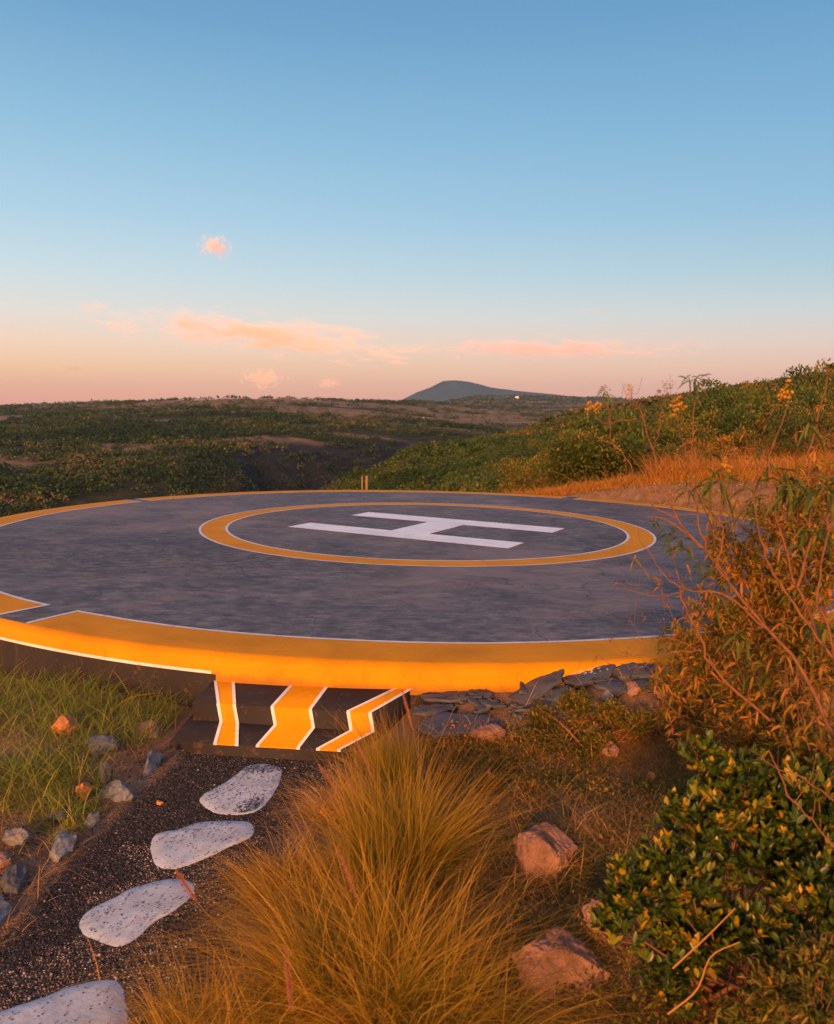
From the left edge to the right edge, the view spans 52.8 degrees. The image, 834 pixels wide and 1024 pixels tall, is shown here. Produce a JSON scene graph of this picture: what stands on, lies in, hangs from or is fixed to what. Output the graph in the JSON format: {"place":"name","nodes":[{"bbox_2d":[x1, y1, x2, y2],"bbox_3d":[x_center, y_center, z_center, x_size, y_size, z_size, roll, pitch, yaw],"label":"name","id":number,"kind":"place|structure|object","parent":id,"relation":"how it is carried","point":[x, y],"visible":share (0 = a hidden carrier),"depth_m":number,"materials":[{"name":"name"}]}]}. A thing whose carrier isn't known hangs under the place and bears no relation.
{"place":"outdoors","nodes":[
{"label":"outdoors","id":0,"kind":"place"},
{"bbox_2d":[0,397,741,512],"bbox_3d":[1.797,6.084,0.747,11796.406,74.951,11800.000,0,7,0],"label":"hills","id":1,"kind":"structure","parent":0,"point":[318,447],"depth_m":407.41,"materials":[{"name":"plant"}]},
{"bbox_2d":[2,394,635,407],"bbox_3d":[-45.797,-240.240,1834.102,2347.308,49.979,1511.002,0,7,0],"label":"plateau scrub","id":2,"kind":"object","parent":1,"relation":"on","point":[457,400],"visible":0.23,"depth_m":1866.09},
{"bbox_2d":[322,440,455,490],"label":"scrub","id":3,"kind":"object","parent":1,"relation":"on","point":[428,484],"visible":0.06,"depth_m":85.86,"materials":[{"name":"plant"}]},
{"bbox_2d":[0,371,831,516],"bbox_3d":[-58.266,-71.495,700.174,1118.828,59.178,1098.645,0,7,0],"label":"valley scrub","id":4,"kind":"object","parent":1,"relation":"on","point":[10,433],"visible":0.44,"depth_m":395.59,"materials":[{"name":"plant"}]},
{"bbox_2d":[477,460,529,484],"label":"shrub","id":5,"kind":"object","parent":1,"relation":"on","point":[486,464],"visible":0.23,"depth_m":42.12,"materials":[{"name":"green plant"}]},
{"bbox_2d":[486,451,526,462],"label":"shrub","id":6,"kind":"object","parent":1,"relation":"on","point":[512,455],"visible":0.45,"depth_m":67.52,"materials":[{"name":"green plant"}]},
{"bbox_2d":[494,457,541,493],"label":"shrub","id":7,"kind":"object","parent":1,"relation":"on","point":[509,475],"visible":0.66,"depth_m":25.29,"materials":[{"name":"green plant"}]},
{"bbox_2d":[504,439,543,461],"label":"shrub","id":8,"kind":"object","parent":1,"relation":"on","point":[533,447],"visible":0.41,"depth_m":66.83,"materials":[{"name":"green plant"}]},
{"bbox_2d":[527,446,556,480],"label":"shrub","id":9,"kind":"object","parent":1,"relation":"on","point":[538,454],"visible":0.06,"depth_m":32.93,"materials":[{"name":"green plant"}]},
{"bbox_2d":[513,456,579,493],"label":"shrub","id":10,"kind":"object","parent":1,"relation":"on","point":[522,474],"visible":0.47,"depth_m":23.79,"materials":[{"name":"green plant"}]},
{"bbox_2d":[534,436,590,487],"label":"shrub","id":11,"kind":"object","parent":1,"relation":"on","point":[547,465],"visible":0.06,"depth_m":25.33,"materials":[{"name":"green plant"}]},
{"bbox_2d":[318,391,829,492],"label":"hillside vegetation","id":12,"kind":"object","parent":1,"relation":"on","point":[464,475],"visible":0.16,"depth_m":73.79,"materials":[{"name":"green plant"}]},
{"bbox_2d":[320,380,832,489],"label":"spur scrub","id":13,"kind":"object","parent":1,"relation":"on","point":[473,445],"visible":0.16,"depth_m":120.91,"materials":[{"name":"green plant"}]},
{"bbox_2d":[541,436,658,484],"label":"shrub","id":14,"kind":"object","parent":1,"relation":"on","point":[609,466],"visible":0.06,"depth_m":24.07,"materials":[{"name":"green plant"}]},
{"bbox_2d":[565,408,644,442],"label":"shrub","id":15,"kind":"object","parent":1,"relation":"on","point":[616,412],"visible":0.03,"depth_m":32.01,"materials":[{"name":"green plant"}]},
{"bbox_2d":[553,407,657,476],"bbox_3d":[5.789,-1.903,25.093,3.123,2.459,2.418,-5,8,-34],"label":"shrub","id":16,"kind":"object","parent":1,"relation":"on","point":[619,428],"visible":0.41,"depth_m":24.84,"materials":[{"name":"green plant"}]},
{"bbox_2d":[598,409,666,433],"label":"shrub","id":17,"kind":"object","parent":1,"relation":"on","point":[652,421],"visible":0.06,"depth_m":34.65,"materials":[{"name":"green plant"}]},
{"bbox_2d":[621,409,682,456],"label":"shrub","id":18,"kind":"object","parent":1,"relation":"on","point":[667,417],"visible":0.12,"depth_m":29.53,"materials":[{"name":"green plant"}]},
{"bbox_2d":[501,428,833,495],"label":"tall dry grass","id":19,"kind":"structure","parent":1,"relation":"on","point":[674,471],"depth_m":20.60,"materials":[{"name":"plant"}]},
{"bbox_2d":[616,411,722,452],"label":"shrub","id":20,"kind":"object","parent":1,"relation":"on","point":[673,424],"visible":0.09,"depth_m":27.97,"materials":[{"name":"green plant"}]},
{"bbox_2d":[651,427,728,451],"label":"shrub","id":21,"kind":"object","parent":1,"relation":"on","point":[669,432],"visible":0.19,"depth_m":26.13,"materials":[{"name":"green plant"}]},
{"bbox_2d":[648,408,734,450],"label":"shrub","id":22,"kind":"object","parent":1,"relation":"on","point":[706,420],"visible":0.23,"depth_m":28.19,"materials":[{"name":"green plant"}]},
{"bbox_2d":[661,421,727,457],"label":"shrub","id":23,"kind":"object","parent":1,"relation":"on","point":[691,431],"visible":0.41,"depth_m":25.16,"materials":[{"name":"green plant"}]},
{"bbox_2d":[682,434,742,464],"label":"shrub","id":24,"kind":"object","parent":1,"relation":"on","point":[728,449],"visible":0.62,"depth_m":22.98,"materials":[{"name":"green plant"}]},
{"bbox_2d":[669,394,779,437],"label":"shrub","id":25,"kind":"object","parent":1,"relation":"on","point":[696,408],"visible":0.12,"depth_m":36.08,"materials":[{"name":"green plant"}]},
{"bbox_2d":[697,384,767,421],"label":"shrub","id":26,"kind":"object","parent":1,"relation":"on","point":[726,400],"visible":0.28,"depth_m":36.00,"materials":[{"name":"green plant"}]},
{"bbox_2d":[691,379,813,418],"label":"shrub","id":27,"kind":"object","parent":1,"relation":"on","point":[795,387],"visible":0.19,"depth_m":37.82,"materials":[{"name":"green plant"}]},
{"bbox_2d":[734,377,783,410],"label":"shrub","id":28,"kind":"object","parent":1,"relation":"on","point":[751,384],"visible":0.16,"depth_m":43.88,"materials":[{"name":"green plant"}]},
{"bbox_2d":[719,425,804,465],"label":"shrub","id":29,"kind":"object","parent":1,"relation":"on","point":[737,434],"visible":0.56,"depth_m":23.55,"materials":[{"name":"green plant"}]},
{"bbox_2d":[713,395,812,457],"bbox_3d":[10.297,-2.418,25.775,2.206,2.311,4.142,-1,7,-5],"label":"shrub","id":30,"kind":"object","parent":1,"relation":"on","point":[728,424],"visible":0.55,"depth_m":25.86,"materials":[{"name":"green plant"}]},
{"bbox_2d":[727,386,833,444],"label":"shrub","id":31,"kind":"object","parent":1,"relation":"on","point":[759,406],"visible":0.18,"depth_m":30.34,"materials":[{"name":"green plant"}]},
{"bbox_2d":[746,393,833,435],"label":"shrub","id":32,"kind":"object","parent":1,"relation":"on","point":[825,399],"visible":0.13,"depth_m":30.66,"materials":[{"name":"green plant"}]},
{"bbox_2d":[749,401,833,448],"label":"shrub","id":33,"kind":"object","parent":1,"relation":"on","point":[765,419],"visible":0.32,"depth_m":26.93,"materials":[{"name":"green plant"}]},
{"bbox_2d":[762,398,833,457],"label":"shrub","id":34,"kind":"object","parent":1,"relation":"on","point":[825,415],"visible":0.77,"depth_m":22.70,"materials":[{"name":"green plant"}]},
{"bbox_2d":[765,383,833,429],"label":"shrub","id":35,"kind":"object","parent":1,"relation":"on","point":[792,395],"visible":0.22,"depth_m":31.05,"materials":[{"name":"green plant"}]},
{"bbox_2d":[777,364,833,397],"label":"shrub","id":36,"kind":"object","parent":1,"relation":"on","point":[796,376],"visible":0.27,"depth_m":44.72,"materials":[{"name":"green plant"}]},
{"bbox_2d":[798,358,833,400],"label":"shrub","id":37,"kind":"object","parent":1,"relation":"on","point":[816,368],"visible":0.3,"depth_m":36.24,"materials":[{"name":"green plant"}]},
{"bbox_2d":[799,404,833,442],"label":"shrub","id":38,"kind":"object","parent":1,"relation":"on","point":[816,408],"visible":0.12,"depth_m":27.47,"materials":[{"name":"green plant"}]},
{"bbox_2d":[0,476,833,1023],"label":"ground","id":39,"kind":"structure","parent":0,"point":[168,760],"depth_m":4.81,"materials":[{"name":"soil"}]},
{"bbox_2d":[0,851,11,867],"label":"rock","id":40,"kind":"object","parent":39,"relation":"on","point":[5,857],"visible":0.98,"depth_m":4.28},
{"bbox_2d":[0,893,12,925],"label":"kerb stone","id":41,"kind":"object","parent":39,"relation":"on","point":[6,908],"visible":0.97,"depth_m":3.90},
{"bbox_2d":[1,861,30,896],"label":"kerb stone","id":42,"kind":"object","parent":39,"relation":"on","point":[9,879],"visible":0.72,"depth_m":4.12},
{"bbox_2d":[2,827,30,846],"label":"rock","id":43,"kind":"object","parent":39,"relation":"on","point":[22,834],"visible":0.95,"depth_m":4.50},
{"bbox_2d":[46,809,68,820],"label":"rock","id":44,"kind":"object","parent":39,"relation":"on","point":[59,813],"visible":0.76,"depth_m":4.77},
{"bbox_2d":[48,831,77,861],"bbox_3d":[-1.895,1.810,4.495,0.135,0.135,0.270,0,7,0],"label":"kerb stone","id":45,"kind":"object","parent":39,"relation":"on","point":[65,850],"visible":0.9,"depth_m":4.46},
{"bbox_2d":[0,980,127,1023],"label":"stepping stone","id":46,"kind":"object","parent":39,"relation":"on","point":[51,1010],"visible":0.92,"depth_m":3.35,"materials":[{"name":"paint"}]},
{"bbox_2d":[51,714,79,734],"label":"rock","id":47,"kind":"object","parent":39,"relation":"on","point":[62,722],"visible":0.69,"depth_m":5.90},
{"bbox_2d":[75,782,91,799],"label":"rock","id":48,"kind":"object","parent":39,"relation":"on","point":[87,787],"visible":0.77,"depth_m":5.06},
{"bbox_2d":[84,811,99,828],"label":"kerb stone","id":49,"kind":"object","parent":39,"relation":"on","point":[95,816],"visible":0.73,"depth_m":4.79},
{"bbox_2d":[0,675,192,946],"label":"straw","id":50,"kind":"object","parent":39,"relation":"on","point":[38,879],"visible":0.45,"depth_m":5.12,"materials":[{"name":"plant"}]},
{"bbox_2d":[0,658,195,855],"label":"green grass","id":51,"kind":"structure","parent":39,"relation":"on","point":[57,755],"depth_m":5.84,"materials":[{"name":"plant"}]},
{"bbox_2d":[85,735,119,754],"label":"rock","id":52,"kind":"object","parent":39,"relation":"on","point":[105,744],"visible":0.88,"depth_m":5.68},
{"bbox_2d":[99,761,112,786],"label":"rock","id":53,"kind":"object","parent":39,"relation":"on","point":[106,770],"visible":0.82,"depth_m":5.16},
{"bbox_2d":[98,780,133,802],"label":"kerb stone","id":54,"kind":"object","parent":39,"relation":"on","point":[123,794],"visible":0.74,"depth_m":5.09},
{"bbox_2d":[79,879,194,946],"bbox_3d":[-1.344,1.923,4.046,0.367,0.067,0.569,4,8,27],"label":"stepping stone","id":55,"kind":"object","parent":39,"relation":"on","point":[141,910],"visible":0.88,"depth_m":3.99,"materials":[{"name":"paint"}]},
{"bbox_2d":[131,720,159,737],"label":"rock","id":56,"kind":"object","parent":39,"relation":"on","point":[144,724],"visible":0.69,"depth_m":6.09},
{"bbox_2d":[142,750,161,777],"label":"kerb stone","id":57,"kind":"object","parent":39,"relation":"on","point":[151,764],"visible":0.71,"depth_m":5.47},
{"bbox_2d":[0,740,385,1023],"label":"gravel","id":58,"kind":"structure","parent":39,"relation":"on","point":[116,832],"depth_m":4.24,"materials":[{"name":"gravel"}]},
{"bbox_2d":[150,821,253,868],"bbox_3d":[-1.187,1.847,4.668,0.596,0.066,0.426,-5,8,-33],"label":"stepping stone","id":59,"kind":"object","parent":39,"relation":"on","point":[169,856],"visible":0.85,"depth_m":4.64,"materials":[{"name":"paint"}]},
{"bbox_2d":[11,912,421,1023],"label":"grass tuft","id":60,"kind":"object","parent":39,"relation":"on","point":[173,1010],"visible":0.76,"depth_m":3.14,"materials":[{"name":"plant"}]},
{"bbox_2d":[199,764,281,814],"bbox_3d":[-1.106,1.767,5.313,0.459,0.067,0.724,0,7,0],"label":"stepping stone","id":61,"kind":"object","parent":39,"relation":"on","point":[226,800],"visible":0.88,"depth_m":5.24,"materials":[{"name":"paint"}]},
{"bbox_2d":[0,763,280,1023],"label":"grit","id":62,"kind":"object","parent":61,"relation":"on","point":[257,798],"visible":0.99,"depth_m":5.03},
{"bbox_2d":[158,816,385,961],"bbox_3d":[-0.739,1.941,4.096,1.504,0.806,1.512,4,8,30],"label":"grass tuft","id":63,"kind":"object","parent":39,"relation":"on","point":[282,884],"visible":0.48,"depth_m":4.10,"materials":[{"name":"plant"}]},
{"bbox_2d":[195,766,369,1022],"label":"verge herbs","id":64,"kind":"object","parent":39,"relation":"on","point":[292,869],"visible":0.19,"depth_m":4.43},
{"bbox_2d":[169,681,411,761],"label":"concrete steps","id":65,"kind":"structure","parent":39,"relation":"on","point":[254,720],"depth_m":6.08,"materials":[{"name":"black paint"}]},
{"bbox_2d":[260,760,422,848],"bbox_3d":[-0.498,1.881,4.937,1.439,0.694,1.410,0,7,0],"label":"grass tuft","id":66,"kind":"object","parent":39,"relation":"on","point":[316,799],"visible":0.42,"depth_m":4.97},
{"bbox_2d":[35,766,649,1023],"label":"grass tuft","id":67,"kind":"object","parent":39,"relation":"on","point":[298,961],"visible":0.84,"depth_m":3.27,"materials":[{"name":"plant"}]},
{"bbox_2d":[309,701,457,799],"bbox_3d":[-0.238,1.623,5.200,1.551,0.754,1.519,0,7,0],"label":"grass tuft","id":68,"kind":"object","parent":39,"relation":"on","point":[393,763],"visible":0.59,"depth_m":5.38,"materials":[{"name":"plant"}]},
{"bbox_2d":[221,688,587,978],"bbox_3d":[0.118,1.692,4.154,2.660,1.647,2.984,1,7,11],"label":"grass tuft","id":69,"kind":"object","parent":39,"relation":"on","point":[436,832],"visible":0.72,"depth_m":4.19,"materials":[{"name":"plant"}]},
{"bbox_2d":[0,490,833,708],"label":"helipad","id":70,"kind":"object","parent":39,"relation":"on","point":[418,592],"visible":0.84,"depth_m":9.23,"materials":[{"name":"paint"}]},
{"bbox_2d":[124,812,713,1023],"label":"grass tuft","id":71,"kind":"object","parent":39,"relation":"on","point":[484,1018],"visible":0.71,"depth_m":3.13,"materials":[{"name":"plant"}]},
{"bbox_2d":[411,703,457,716],"bbox_3d":[0.127,1.452,6.167,0.364,0.047,0.157,-2,7,-18],"label":"slate slab","id":72,"kind":"object","parent":39,"relation":"on","point":[429,710],"depth_m":6.15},
{"bbox_2d":[419,691,493,702],"bbox_3d":[0.297,1.405,6.388,0.570,0.042,0.179,0,10,0],"label":"slate slab","id":73,"kind":"object","parent":39,"relation":"on","point":[450,697],"depth_m":6.36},
{"bbox_2d":[416,712,503,738],"bbox_3d":[0.301,1.505,5.905,0.630,0.053,0.369,3,14,0],"label":"slate slab","id":74,"kind":"object","parent":39,"relation":"on","point":[440,719],"depth_m":5.90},
{"bbox_2d":[464,689,494,695],"bbox_3d":[0.479,1.387,6.418,0.240,0.039,0.143,16,23,-2],"label":"slate shard","id":75,"kind":"object","parent":39,"relation":"on","point":[477,692],"visible":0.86,"depth_m":6.40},
{"bbox_2d":[472,704,491,714],"bbox_3d":[0.480,1.439,6.144,0.101,0.054,0.178,5,9,37],"label":"slate shard","id":76,"kind":"object","parent":39,"relation":"on","point":[483,709],"visible":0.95,"depth_m":6.12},
{"bbox_2d":[433,763,539,818],"bbox_3d":[0.363,1.707,5.133,0.676,0.292,0.500,-5,9,-36],"label":"shrub","id":77,"kind":"object","parent":39,"relation":"on","point":[492,782],"visible":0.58,"depth_m":5.13,"materials":[{"name":"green plant"}]},
{"bbox_2d":[470,723,506,742],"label":"rock","id":78,"kind":"object","parent":39,"relation":"on","point":[491,728],"visible":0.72,"depth_m":5.77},
{"bbox_2d":[478,698,507,708],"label":"slate slab","id":79,"kind":"object","parent":39,"relation":"on","point":[488,704],"depth_m":6.20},
{"bbox_2d":[199,672,833,1023],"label":"dry grass","id":80,"kind":"structure","parent":39,"relation":"on","point":[651,769],"depth_m":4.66,"materials":[{"name":"plant"}]},
{"bbox_2d":[260,703,781,1023],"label":"ground herbs","id":81,"kind":"object","parent":39,"relation":"on","point":[636,1018],"visible":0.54,"depth_m":4.63,"materials":[{"name":"orange plant"}]},
{"bbox_2d":[508,705,533,713],"bbox_3d":[0.767,1.447,6.139,0.212,0.039,0.054,-14,9,2],"label":"slate shard","id":82,"kind":"object","parent":39,"relation":"on","point":[522,710],"visible":0.8,"depth_m":6.13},
{"bbox_2d":[508,669,563,704],"bbox_3d":[0.915,1.351,6.426,0.506,0.047,0.394,-13,21,2],"label":"slate slab","id":83,"kind":"object","parent":39,"relation":"on","point":[545,684],"depth_m":6.41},
{"bbox_2d":[513,822,577,882],"bbox_3d":[0.663,1.756,4.281,0.340,0.291,0.301,0,7,0],"label":"boulder","id":84,"kind":"object","parent":39,"relation":"on","point":[535,856],"visible":0.74,"depth_m":4.20,"materials":[{"name":"stone"}]},
{"bbox_2d":[544,691,562,705],"bbox_3d":[1.048,1.392,6.316,0.215,0.038,0.187,-16,19,2],"label":"slate shard","id":85,"kind":"object","parent":39,"relation":"on","point":[546,702],"visible":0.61,"depth_m":6.25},
{"bbox_2d":[544,684,576,701],"bbox_3d":[1.078,1.371,6.358,0.286,0.046,0.218,-6,16,1],"label":"slate slab","id":86,"kind":"object","parent":85,"relation":"on","point":[556,692],"depth_m":6.35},
{"bbox_2d":[512,925,609,1015],"bbox_3d":[0.578,1.863,3.415,0.400,0.271,0.374,0,7,0],"label":"boulder","id":87,"kind":"object","parent":39,"relation":"on","point":[587,965],"visible":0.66,"depth_m":3.35,"materials":[{"name":"stone"}]},
{"bbox_2d":[544,441,595,490],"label":"shrub","id":88,"kind":"object","parent":39,"relation":"on","point":[572,477],"visible":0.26,"depth_m":23.18,"materials":[{"name":"green plant"}]},
{"bbox_2d":[535,431,615,483],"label":"shrub","id":89,"kind":"object","parent":39,"relation":"on","point":[581,448],"visible":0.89,"depth_m":22.25,"materials":[{"name":"green plant"}]},
{"bbox_2d":[514,687,656,757],"bbox_3d":[1.189,1.504,5.847,0.951,0.488,0.608,3,7,20],"label":"shrub","id":90,"kind":"object","parent":39,"relation":"on","point":[609,711],"visible":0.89,"depth_m":5.83,"materials":[{"name":"green plant"}]},
{"bbox_2d":[562,664,615,688],"bbox_3d":[1.353,1.278,6.569,0.452,0.061,0.268,-7,17,1],"label":"slate slab","id":91,"kind":"object","parent":39,"relation":"on","point":[584,678],"depth_m":6.53,"materials":[{"name":"grey stone"}]},
{"bbox_2d":[547,428,631,485],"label":"shrub","id":92,"kind":"object","parent":39,"relation":"on","point":[590,458],"visible":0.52,"depth_m":22.44,"materials":[{"name":"green plant"}]},
{"bbox_2d":[581,895,607,948],"bbox_3d":[0.784,1.796,3.660,0.144,0.251,0.134,4,8,32],"label":"rock","id":93,"kind":"object","parent":39,"relation":"on","point":[586,913],"visible":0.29,"depth_m":3.63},
{"bbox_2d":[592,681,626,697],"bbox_3d":[1.495,1.336,6.326,0.339,0.047,0.217,3,18,0],"label":"slate slab","id":94,"kind":"object","parent":39,"relation":"on","point":[619,687],"depth_m":6.33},
{"bbox_2d":[599,741,619,758],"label":"rock","id":95,"kind":"object","parent":39,"relation":"on","point":[614,749],"visible":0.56,"depth_m":5.62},
{"bbox_2d":[568,426,652,478],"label":"shrub","id":96,"kind":"object","parent":39,"relation":"on","point":[632,444],"visible":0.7,"depth_m":22.24,"materials":[{"name":"green plant"}]},
{"bbox_2d":[612,662,655,679],"bbox_3d":[1.705,1.250,6.606,0.411,0.059,0.243,-3,16,0],"label":"slate slab","id":97,"kind":"object","parent":39,"relation":"on","point":[624,669],"depth_m":6.59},
{"bbox_2d":[626,681,641,695],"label":"rock","id":98,"kind":"object","parent":39,"relation":"on","point":[632,689],"visible":0.94,"depth_m":6.24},
{"bbox_2d":[630,668,654,678],"bbox_3d":[1.734,1.249,6.453,0.226,0.038,0.133,-1,27,0],"label":"slate shard","id":99,"kind":"object","parent":39,"relation":"on","point":[642,673],"visible":0.74,"depth_m":6.45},
{"bbox_2d":[581,432,720,470],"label":"shrub","id":100,"kind":"object","parent":39,"relation":"on","point":[672,448],"visible":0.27,"depth_m":22.70,"materials":[{"name":"green plant"}]},
{"bbox_2d":[582,729,833,1019],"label":"glossy bush","id":101,"kind":"object","parent":39,"relation":"on","point":[785,855],"visible":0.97,"depth_m":3.05,"materials":[{"name":"green plant"}]},
{"bbox_2d":[667,941,739,1014],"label":"bare twig","id":102,"kind":"object","parent":101,"relation":"attached to","point":[691,995],"visible":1,"depth_m":2.70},
{"bbox_2d":[672,908,734,968],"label":"bare twig","id":103,"kind":"object","parent":101,"relation":"attached to","point":[687,954],"visible":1,"depth_m":2.79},
{"bbox_2d":[584,366,833,860],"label":"tall shrub","id":104,"kind":"object","parent":39,"relation":"on","point":[819,634],"visible":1,"depth_m":2.92,"materials":[{"name":"brown plant"}]},
{"bbox_2d":[593,568,833,740],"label":"orange bush","id":105,"kind":"object","parent":39,"relation":"on","point":[707,696],"visible":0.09,"depth_m":5.60,"materials":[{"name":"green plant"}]},
{"bbox_2d":[610,480,830,521],"bbox_3d":[6.988,-0.358,18.186,2.037,0.657,7.632,-4,8,-32],"label":"rubble","id":106,"kind":"object","parent":39,"relation":"on","point":[622,487],"visible":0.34,"depth_m":19.16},
{"bbox_2d":[628,402,833,836],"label":"rust bush","id":107,"kind":"object","parent":39,"relation":"on","point":[791,731],"visible":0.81,"depth_m":4.03,"materials":[{"name":"orange plant"}]},
{"bbox_2d":[713,923,833,1023],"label":"olive bush","id":108,"kind":"object","parent":39,"relation":"on","point":[789,990],"visible":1,"depth_m":2.62,"materials":[{"name":"green plant"}]},
{"bbox_2d":[0,0,833,404],"label":"sky","id":109,"kind":"structure","parent":0,"point":[394,200],"materials":[{"name":"blue"}]},
{"bbox_2d":[402,380,585,401],"bbox_3d":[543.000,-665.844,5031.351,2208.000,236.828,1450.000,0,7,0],"label":"mountain","id":110,"kind":"structure","parent":0,"point":[444,391],"depth_m":4733.75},
{"bbox_2d":[498,464,827,510],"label":"edge grass","id":111,"kind":"structure","parent":0,"point":[661,485],"depth_m":19.62,"materials":[{"name":"orange plant"}]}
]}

